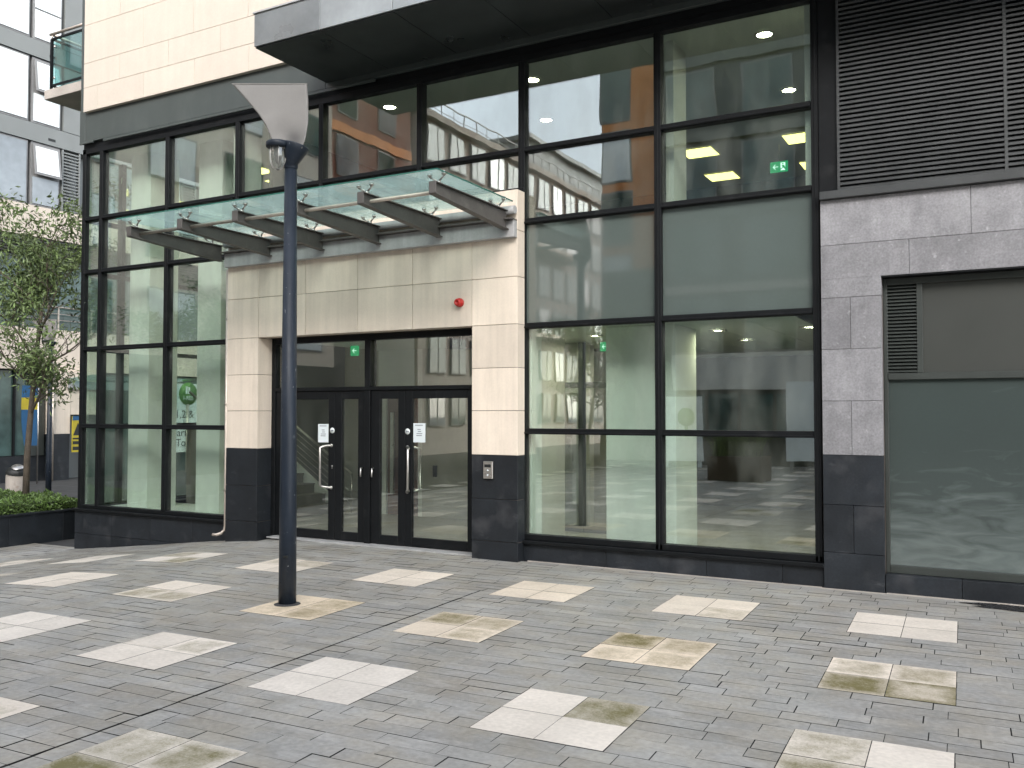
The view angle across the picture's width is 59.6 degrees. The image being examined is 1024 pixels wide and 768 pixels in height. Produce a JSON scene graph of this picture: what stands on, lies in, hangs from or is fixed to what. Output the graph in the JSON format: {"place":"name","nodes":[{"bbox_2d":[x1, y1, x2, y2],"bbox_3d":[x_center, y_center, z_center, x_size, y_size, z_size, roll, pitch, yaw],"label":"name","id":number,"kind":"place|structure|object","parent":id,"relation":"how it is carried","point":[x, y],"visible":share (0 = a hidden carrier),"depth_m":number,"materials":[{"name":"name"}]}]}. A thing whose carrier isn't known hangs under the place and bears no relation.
{"place":"outdoors","nodes":[
{"label":"outdoors","id":0,"kind":"place"},
{"bbox_2d":[186,391,352,517],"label":"staircase","id":1,"kind":"structure","parent":0,"point":[312,497],"depth_m":15.17,"materials":[{"name":"carpet"}]},
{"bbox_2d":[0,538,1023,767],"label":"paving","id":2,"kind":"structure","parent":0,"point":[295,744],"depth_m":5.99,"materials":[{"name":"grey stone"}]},
{"bbox_2d":[527,560,1023,605],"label":"mortar line","id":3,"kind":"object","parent":2,"relation":"on","point":[784,583],"visible":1,"depth_m":8.80,"materials":[{"name":"concrete"}]},
{"bbox_2d":[959,602,1023,611],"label":"wet patch","id":4,"kind":"object","parent":2,"relation":"on","point":[1005,607],"visible":1,"depth_m":7.83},
{"bbox_2d":[0,470,1023,767],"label":"ground","id":5,"kind":"structure","parent":0,"point":[68,488],"depth_m":6.69,"materials":[{"name":"grey stone"}]},
{"bbox_2d":[5,464,22,491],"bbox_3d":[-11.979,2.391,21.638,0.502,0.909,0.498,-1,-2,29],"label":"litter bin","id":6,"kind":"object","parent":5,"relation":"on","point":[14,478],"visible":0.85,"depth_m":21.44,"materials":[{"name":"concrete"}]},
{"bbox_2d":[21,385,38,483],"bbox_3d":[-14.454,1.479,26.811,0.040,3.060,0.550,-1,-2,29],"label":"banner","id":7,"kind":"object","parent":5,"relation":"on","point":[24,412],"visible":0.62,"depth_m":26.81,"materials":[{"name":"blue fabric"}]},
{"bbox_2d":[0,508,75,547],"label":"planter","id":8,"kind":"object","parent":5,"relation":"on","point":[26,528],"visible":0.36,"depth_m":14.85,"materials":[{"name":"stone"}]},
{"bbox_2d":[0,488,77,514],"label":"hedge","id":9,"kind":"object","parent":8,"relation":"in","point":[12,502],"visible":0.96,"depth_m":15.13,"materials":[{"name":"green plant"}]},
{"bbox_2d":[0,173,131,500],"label":"tree","id":10,"kind":"object","parent":8,"relation":"in","point":[35,358],"visible":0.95,"depth_m":15.34,"materials":[{"name":"green plant"}]},
{"bbox_2d":[33,320,56,492],"bbox_3d":[-12.739,0.614,24.253,0.694,4.726,0.259,0,-2,-8],"label":"street lamp","id":11,"kind":"object","parent":5,"relation":"on","point":[48,480],"visible":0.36,"depth_m":24.23,"materials":[{"name":"black metal"}]},
{"bbox_2d":[0,0,198,482],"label":"apartment building","id":12,"kind":"structure","parent":5,"relation":"on","point":[41,152],"depth_m":29.03,"materials":[{"name":"stone"}]},
{"bbox_2d":[0,133,27,202],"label":"window","id":13,"kind":"structure","parent":12,"relation":"in","point":[13,150],"depth_m":27.93,"materials":[{"name":"grey glass"}]},
{"bbox_2d":[0,370,27,455],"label":"shop window","id":14,"kind":"structure","parent":12,"relation":"in","point":[5,383],"depth_m":27.81,"materials":[{"name":"teal glass"}]},
{"bbox_2d":[0,45,28,120],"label":"window","id":15,"kind":"structure","parent":12,"relation":"in","point":[14,65],"depth_m":27.99,"materials":[{"name":"white glass"}]},
{"bbox_2d":[0,0,29,36],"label":"window","id":16,"kind":"structure","parent":12,"relation":"in","point":[14,14],"depth_m":28.08,"materials":[{"name":"white glass"}]},
{"bbox_2d":[0,251,38,327],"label":"window","id":17,"kind":"structure","parent":12,"relation":"in","point":[10,257],"depth_m":28.03,"materials":[{"name":"grey glass"}]},
{"bbox_2d":[27,141,61,209],"bbox_3d":[-15.049,-6.705,28.866,0.346,2.030,1.000,-1,-2,29],"label":"window","id":18,"kind":"structure","parent":12,"relation":"in","point":[44,176],"depth_m":28.73,"materials":[{"name":"grey glass"}]},
{"bbox_2d":[28,57,61,130],"bbox_3d":[-15.048,-9.389,28.951,0.346,2.100,1.000,-1,-2,29],"label":"window","id":19,"kind":"structure","parent":12,"relation":"in","point":[43,112],"depth_m":28.76,"materials":[{"name":"white glass"}]},
{"bbox_2d":[30,0,61,48],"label":"window","id":20,"kind":"structure","parent":12,"relation":"in","point":[45,15],"depth_m":28.94,"materials":[{"name":"white glass"}]},
{"bbox_2d":[41,262,80,331],"bbox_3d":[-14.875,-2.914,29.631,0.100,2.300,1.520,-1,-2,29],"label":"window","id":21,"kind":"structure","parent":12,"relation":"in","point":[67,318],"depth_m":29.75,"materials":[{"name":"grey glass"}]},
{"bbox_2d":[71,416,78,451],"bbox_3d":[-14.223,1.637,29.287,0.036,1.180,0.400,-1,-2,29],"label":"warning sign","id":22,"kind":"object","parent":12,"relation":"attached to","point":[75,433],"visible":0.65,"depth_m":29.20,"materials":[{"name":"yellow"}]},
{"bbox_2d":[88,265,125,335],"bbox_3d":[-14.105,-2.869,31.033,0.100,2.300,1.520,-1,-2,29],"label":"window","id":23,"kind":"structure","parent":12,"relation":"in","point":[112,283],"depth_m":31.13,"materials":[{"name":"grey glass"}]},
{"bbox_2d":[108,163,131,225],"bbox_3d":[-13.533,-6.612,31.797,0.180,2.030,2.000,-1,-2,29],"label":"window","id":24,"kind":"structure","parent":12,"relation":"in","point":[113,169],"depth_m":31.16,"materials":[{"name":"grey glass"}]},
{"bbox_2d":[179,182,179,235],"bbox_3d":[-12.763,-6.567,33.199,0.180,2.030,1.000,-1,-2,29],"label":"window","id":25,"kind":"structure","parent":12,"relation":"in","point":[179,182],"depth_m":33.56,"materials":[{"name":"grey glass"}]},
{"bbox_2d":[0,552,957,767],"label":"paving slabs","id":26,"kind":"structure","parent":5,"relation":"on","point":[595,724],"depth_m":5.87,"materials":[{"name":"beige stone"}]},
{"bbox_2d":[232,83,308,606],"bbox_3d":[-2.178,-0.361,7.968,0.694,4.726,0.259,0,-2,-8],"label":"street lamp","id":27,"kind":"object","parent":26,"relation":"on","point":[281,109],"visible":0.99,"depth_m":7.97,"materials":[{"name":"black metal"}]},
{"bbox_2d":[71,0,1023,604],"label":"office building","id":28,"kind":"structure","parent":5,"relation":"on","point":[865,432],"depth_m":10.55,"materials":[{"name":"black glass"}]},
{"bbox_2d":[44,23,81,111],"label":"balcony","id":29,"kind":"structure","parent":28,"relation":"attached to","point":[68,95],"depth_m":15.01,"materials":[{"name":"concrete"}]},
{"bbox_2d":[176,383,196,471],"bbox_3d":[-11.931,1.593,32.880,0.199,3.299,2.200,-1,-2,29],"label":"to let sign","id":30,"kind":"object","parent":28,"relation":"attached to","point":[186,407],"visible":0.41,"depth_m":32.78,"materials":[{"name":"white"}]},
{"bbox_2d":[212,270,228,535],"bbox_3d":[-4.044,0.257,12.514,0.258,3.721,0.099,1,-2,-28],"label":"downpipe","id":31,"kind":"object","parent":28,"relation":"attached to","point":[223,530],"visible":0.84,"depth_m":12.50,"materials":[{"name":"metal"}]},
{"bbox_2d":[261,166,268,174],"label":"ceiling panel","id":32,"kind":"structure","parent":28,"relation":"attached to","point":[264,170],"depth_m":15.34,"materials":[{"name":"white paint"}]},
{"bbox_2d":[275,391,335,539],"bbox_3d":[-2.811,1.080,12.051,1.039,1.961,0.155,-1,-2,29],"label":"door leaf","id":33,"kind":"structure","parent":28,"relation":"in","point":[331,395],"depth_m":11.89,"materials":[{"name":"metal"}]},
{"bbox_2d":[116,168,516,267],"bbox_3d":[-2.430,-1.878,10.692,4.781,0.422,1.660,-1,-2,29],"label":"entrance canopy","id":34,"kind":"object","parent":28,"relation":"attached to","point":[429,230],"visible":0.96,"depth_m":10.73,"materials":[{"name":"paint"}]},
{"bbox_2d":[318,424,328,441],"bbox_3d":[-2.519,0.657,11.946,0.180,0.245,0.007,-1,-2,29],"label":"paper notice","id":35,"kind":"object","parent":28,"relation":"attached to","point":[323,432],"visible":1,"depth_m":11.94,"materials":[{"name":"white paper"}]},
{"bbox_2d":[335,391,364,541],"bbox_3d":[-2.121,1.069,11.704,0.493,1.961,0.101,-1,-2,29],"label":"door leaf","id":36,"kind":"structure","parent":28,"relation":"in","point":[340,534],"depth_m":11.76,"materials":[{"name":"metal"}]},
{"bbox_2d":[350,344,358,355],"bbox_3d":[-2.395,-0.516,13.622,0.150,0.175,0.022,-1,-2,29],"label":"exit sign","id":37,"kind":"object","parent":28,"relation":"hanging from","point":[354,350],"visible":1,"depth_m":13.61,"materials":[{"name":"plastic"}]},
{"bbox_2d":[371,390,405,545],"bbox_3d":[-1.585,1.060,11.410,0.533,1.961,0.101,-1,-2,29],"label":"door leaf","id":38,"kind":"structure","parent":28,"relation":"in","point":[377,537],"depth_m":11.46,"materials":[{"name":"metal"}]},
{"bbox_2d":[382,104,397,109],"bbox_3d":[-1.666,-3.766,12.174,0.218,0.016,0.218,-1,-2,29],"label":"downlight","id":39,"kind":"object","parent":28,"relation":"attached to","point":[389,107],"visible":1,"depth_m":12.16,"materials":[{"name":"metal"}]},
{"bbox_2d":[388,399,417,515],"bbox_3d":[-1.816,1.140,14.782,0.600,2.040,0.100,-1,-2,29],"label":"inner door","id":40,"kind":"structure","parent":28,"relation":"in","point":[392,403],"depth_m":14.83,"materials":[{"name":"grey glass"}]},
{"bbox_2d":[413,423,424,441],"bbox_3d":[-1.160,0.611,11.201,0.180,0.240,0.007,-1,-2,29],"label":"paper notice","id":41,"kind":"object","parent":28,"relation":"attached to","point":[418,432],"visible":1,"depth_m":11.20,"materials":[{"name":"white paper"}]},
{"bbox_2d":[405,389,472,551],"bbox_3d":[-0.859,1.048,11.037,1.089,1.961,0.255,-1,-2,29],"label":"door leaf","id":42,"kind":"structure","parent":28,"relation":"in","point":[410,395],"depth_m":11.14,"materials":[{"name":"metal"}]},
{"bbox_2d":[454,298,463,306],"bbox_3d":[-0.634,-0.965,10.578,0.104,0.104,0.083,-1,-2,29],"label":"alarm sounder","id":43,"kind":"object","parent":28,"relation":"attached to","point":[458,302],"visible":1,"depth_m":10.56,"materials":[{"name":"red plastic"}]},
{"bbox_2d":[483,461,493,478],"bbox_3d":[-0.273,0.994,10.343,0.124,0.200,0.039,-1,-2,29],"label":"intercom","id":44,"kind":"object","parent":28,"relation":"attached to","point":[488,469],"visible":1,"depth_m":10.32,"materials":[{"name":"metal"}]},
{"bbox_2d":[529,76,540,83],"bbox_3d":[0.252,-3.797,11.178,0.218,0.016,0.218,-1,-2,29],"label":"downlight","id":45,"kind":"object","parent":28,"relation":"attached to","point":[533,79],"visible":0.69,"depth_m":11.17,"materials":[{"name":"metal"}]},
{"bbox_2d":[538,117,553,122],"bbox_3d":[0.485,-3.748,12.704,0.218,0.016,0.218,-1,-2,29],"label":"downlight","id":46,"kind":"object","parent":28,"relation":"attached to","point":[546,119],"visible":1,"depth_m":12.70,"materials":[{"name":"metal"}]},
{"bbox_2d":[527,211,654,322],"bbox_3d":[0.869,-1.299,10.079,1.597,1.177,0.019,-1,-2,29],"label":"window pane","id":47,"kind":"structure","parent":28,"relation":"in","point":[602,267],"depth_m":10.05,"materials":[{"name":"grey glass"}]},
{"bbox_2d":[586,335,602,336],"bbox_3d":[1.078,-0.625,11.650,0.218,0.016,0.218,-1,-2,29],"label":"downlight","id":48,"kind":"object","parent":28,"relation":"attached to","point":[594,335],"visible":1,"depth_m":11.63,"materials":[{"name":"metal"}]},
{"bbox_2d":[600,341,605,350],"bbox_3d":[1.251,-0.517,12.133,0.115,0.145,0.022,-1,-2,29],"label":"exit sign","id":49,"kind":"object","parent":28,"relation":"hanging from","point":[602,346],"visible":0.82,"depth_m":12.13,"materials":[{"name":"plastic"}]},
{"bbox_2d":[686,145,720,158],"bbox_3d":[2.999,-3.696,14.289,0.540,0.011,0.540,-1,-2,29],"label":"ceiling light","id":50,"kind":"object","parent":28,"relation":"attached to","point":[700,152],"depth_m":14.27,"materials":[{"name":"white paint"}]},
{"bbox_2d":[708,329,726,331],"bbox_3d":[2.498,-0.649,10.870,0.218,0.016,0.218,-1,-2,29],"label":"downlight","id":51,"kind":"object","parent":28,"relation":"attached to","point":[716,330],"visible":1,"depth_m":10.80,"materials":[{"name":"metal"}]},
{"bbox_2d":[703,170,740,181],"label":"ceiling panel","id":52,"kind":"structure","parent":28,"relation":"attached to","point":[722,176],"depth_m":15.72,"materials":[{"name":"white paint"}]},
{"bbox_2d":[663,193,812,315],"bbox_3d":[2.315,-1.323,9.285,1.567,1.177,0.018,-1,-2,29],"label":"window pane","id":53,"kind":"structure","parent":28,"relation":"in","point":[753,254],"depth_m":9.26,"materials":[{"name":"grey glass"}]},
{"bbox_2d":[738,339,753,340],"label":"downlight","id":54,"kind":"object","parent":28,"relation":"attached to","point":[745,339],"visible":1,"depth_m":12.27,"materials":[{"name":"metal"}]},
{"bbox_2d":[754,30,774,38],"bbox_3d":[2.773,-3.839,9.829,0.218,0.016,0.218,-1,-2,29],"label":"downlight","id":55,"kind":"object","parent":28,"relation":"attached to","point":[763,34],"visible":1,"depth_m":9.84,"materials":[{"name":"metal"}]},
{"bbox_2d":[770,145,787,172],"bbox_3d":[3.880,-3.280,13.001,0.250,0.405,0.024,-1,-2,29],"label":"exit sign","id":56,"kind":"object","parent":28,"relation":"hanging from","point":[778,166],"visible":1,"depth_m":12.99,"materials":[{"name":"plastic"}]},
{"bbox_2d":[780,87,797,93],"bbox_3d":[3.568,-3.785,11.524,0.218,0.016,0.218,-1,-2,29],"label":"downlight","id":57,"kind":"object","parent":28,"relation":"attached to","point":[785,90],"visible":1,"depth_m":11.52,"materials":[{"name":"metal"}]},
{"bbox_2d":[780,131,804,144],"bbox_3d":[4.383,-3.721,13.506,0.540,0.011,0.540,-1,-2,29],"label":"ceiling light","id":58,"kind":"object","parent":28,"relation":"attached to","point":[794,138],"depth_m":13.54,"materials":[{"name":"white paint"}]},
{"bbox_2d":[798,161,804,169],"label":"ceiling panel","id":59,"kind":"structure","parent":28,"relation":"attached to","point":[802,164],"depth_m":14.96,"materials":[{"name":"white paint"}]},
{"bbox_2d":[799,326,812,328],"bbox_3d":[3.467,-0.662,10.453,0.218,0.016,0.218,-1,-2,29],"label":"downlight","id":60,"kind":"object","parent":28,"relation":"attached to","point":[806,327],"visible":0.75,"depth_m":10.43,"materials":[{"name":"metal"}]},
{"bbox_2d":[883,270,1023,582],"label":"shop window frame","id":61,"kind":"structure","parent":28,"relation":"in","point":[901,569],"depth_m":8.42,"materials":[{"name":"black metal"}]}
]}

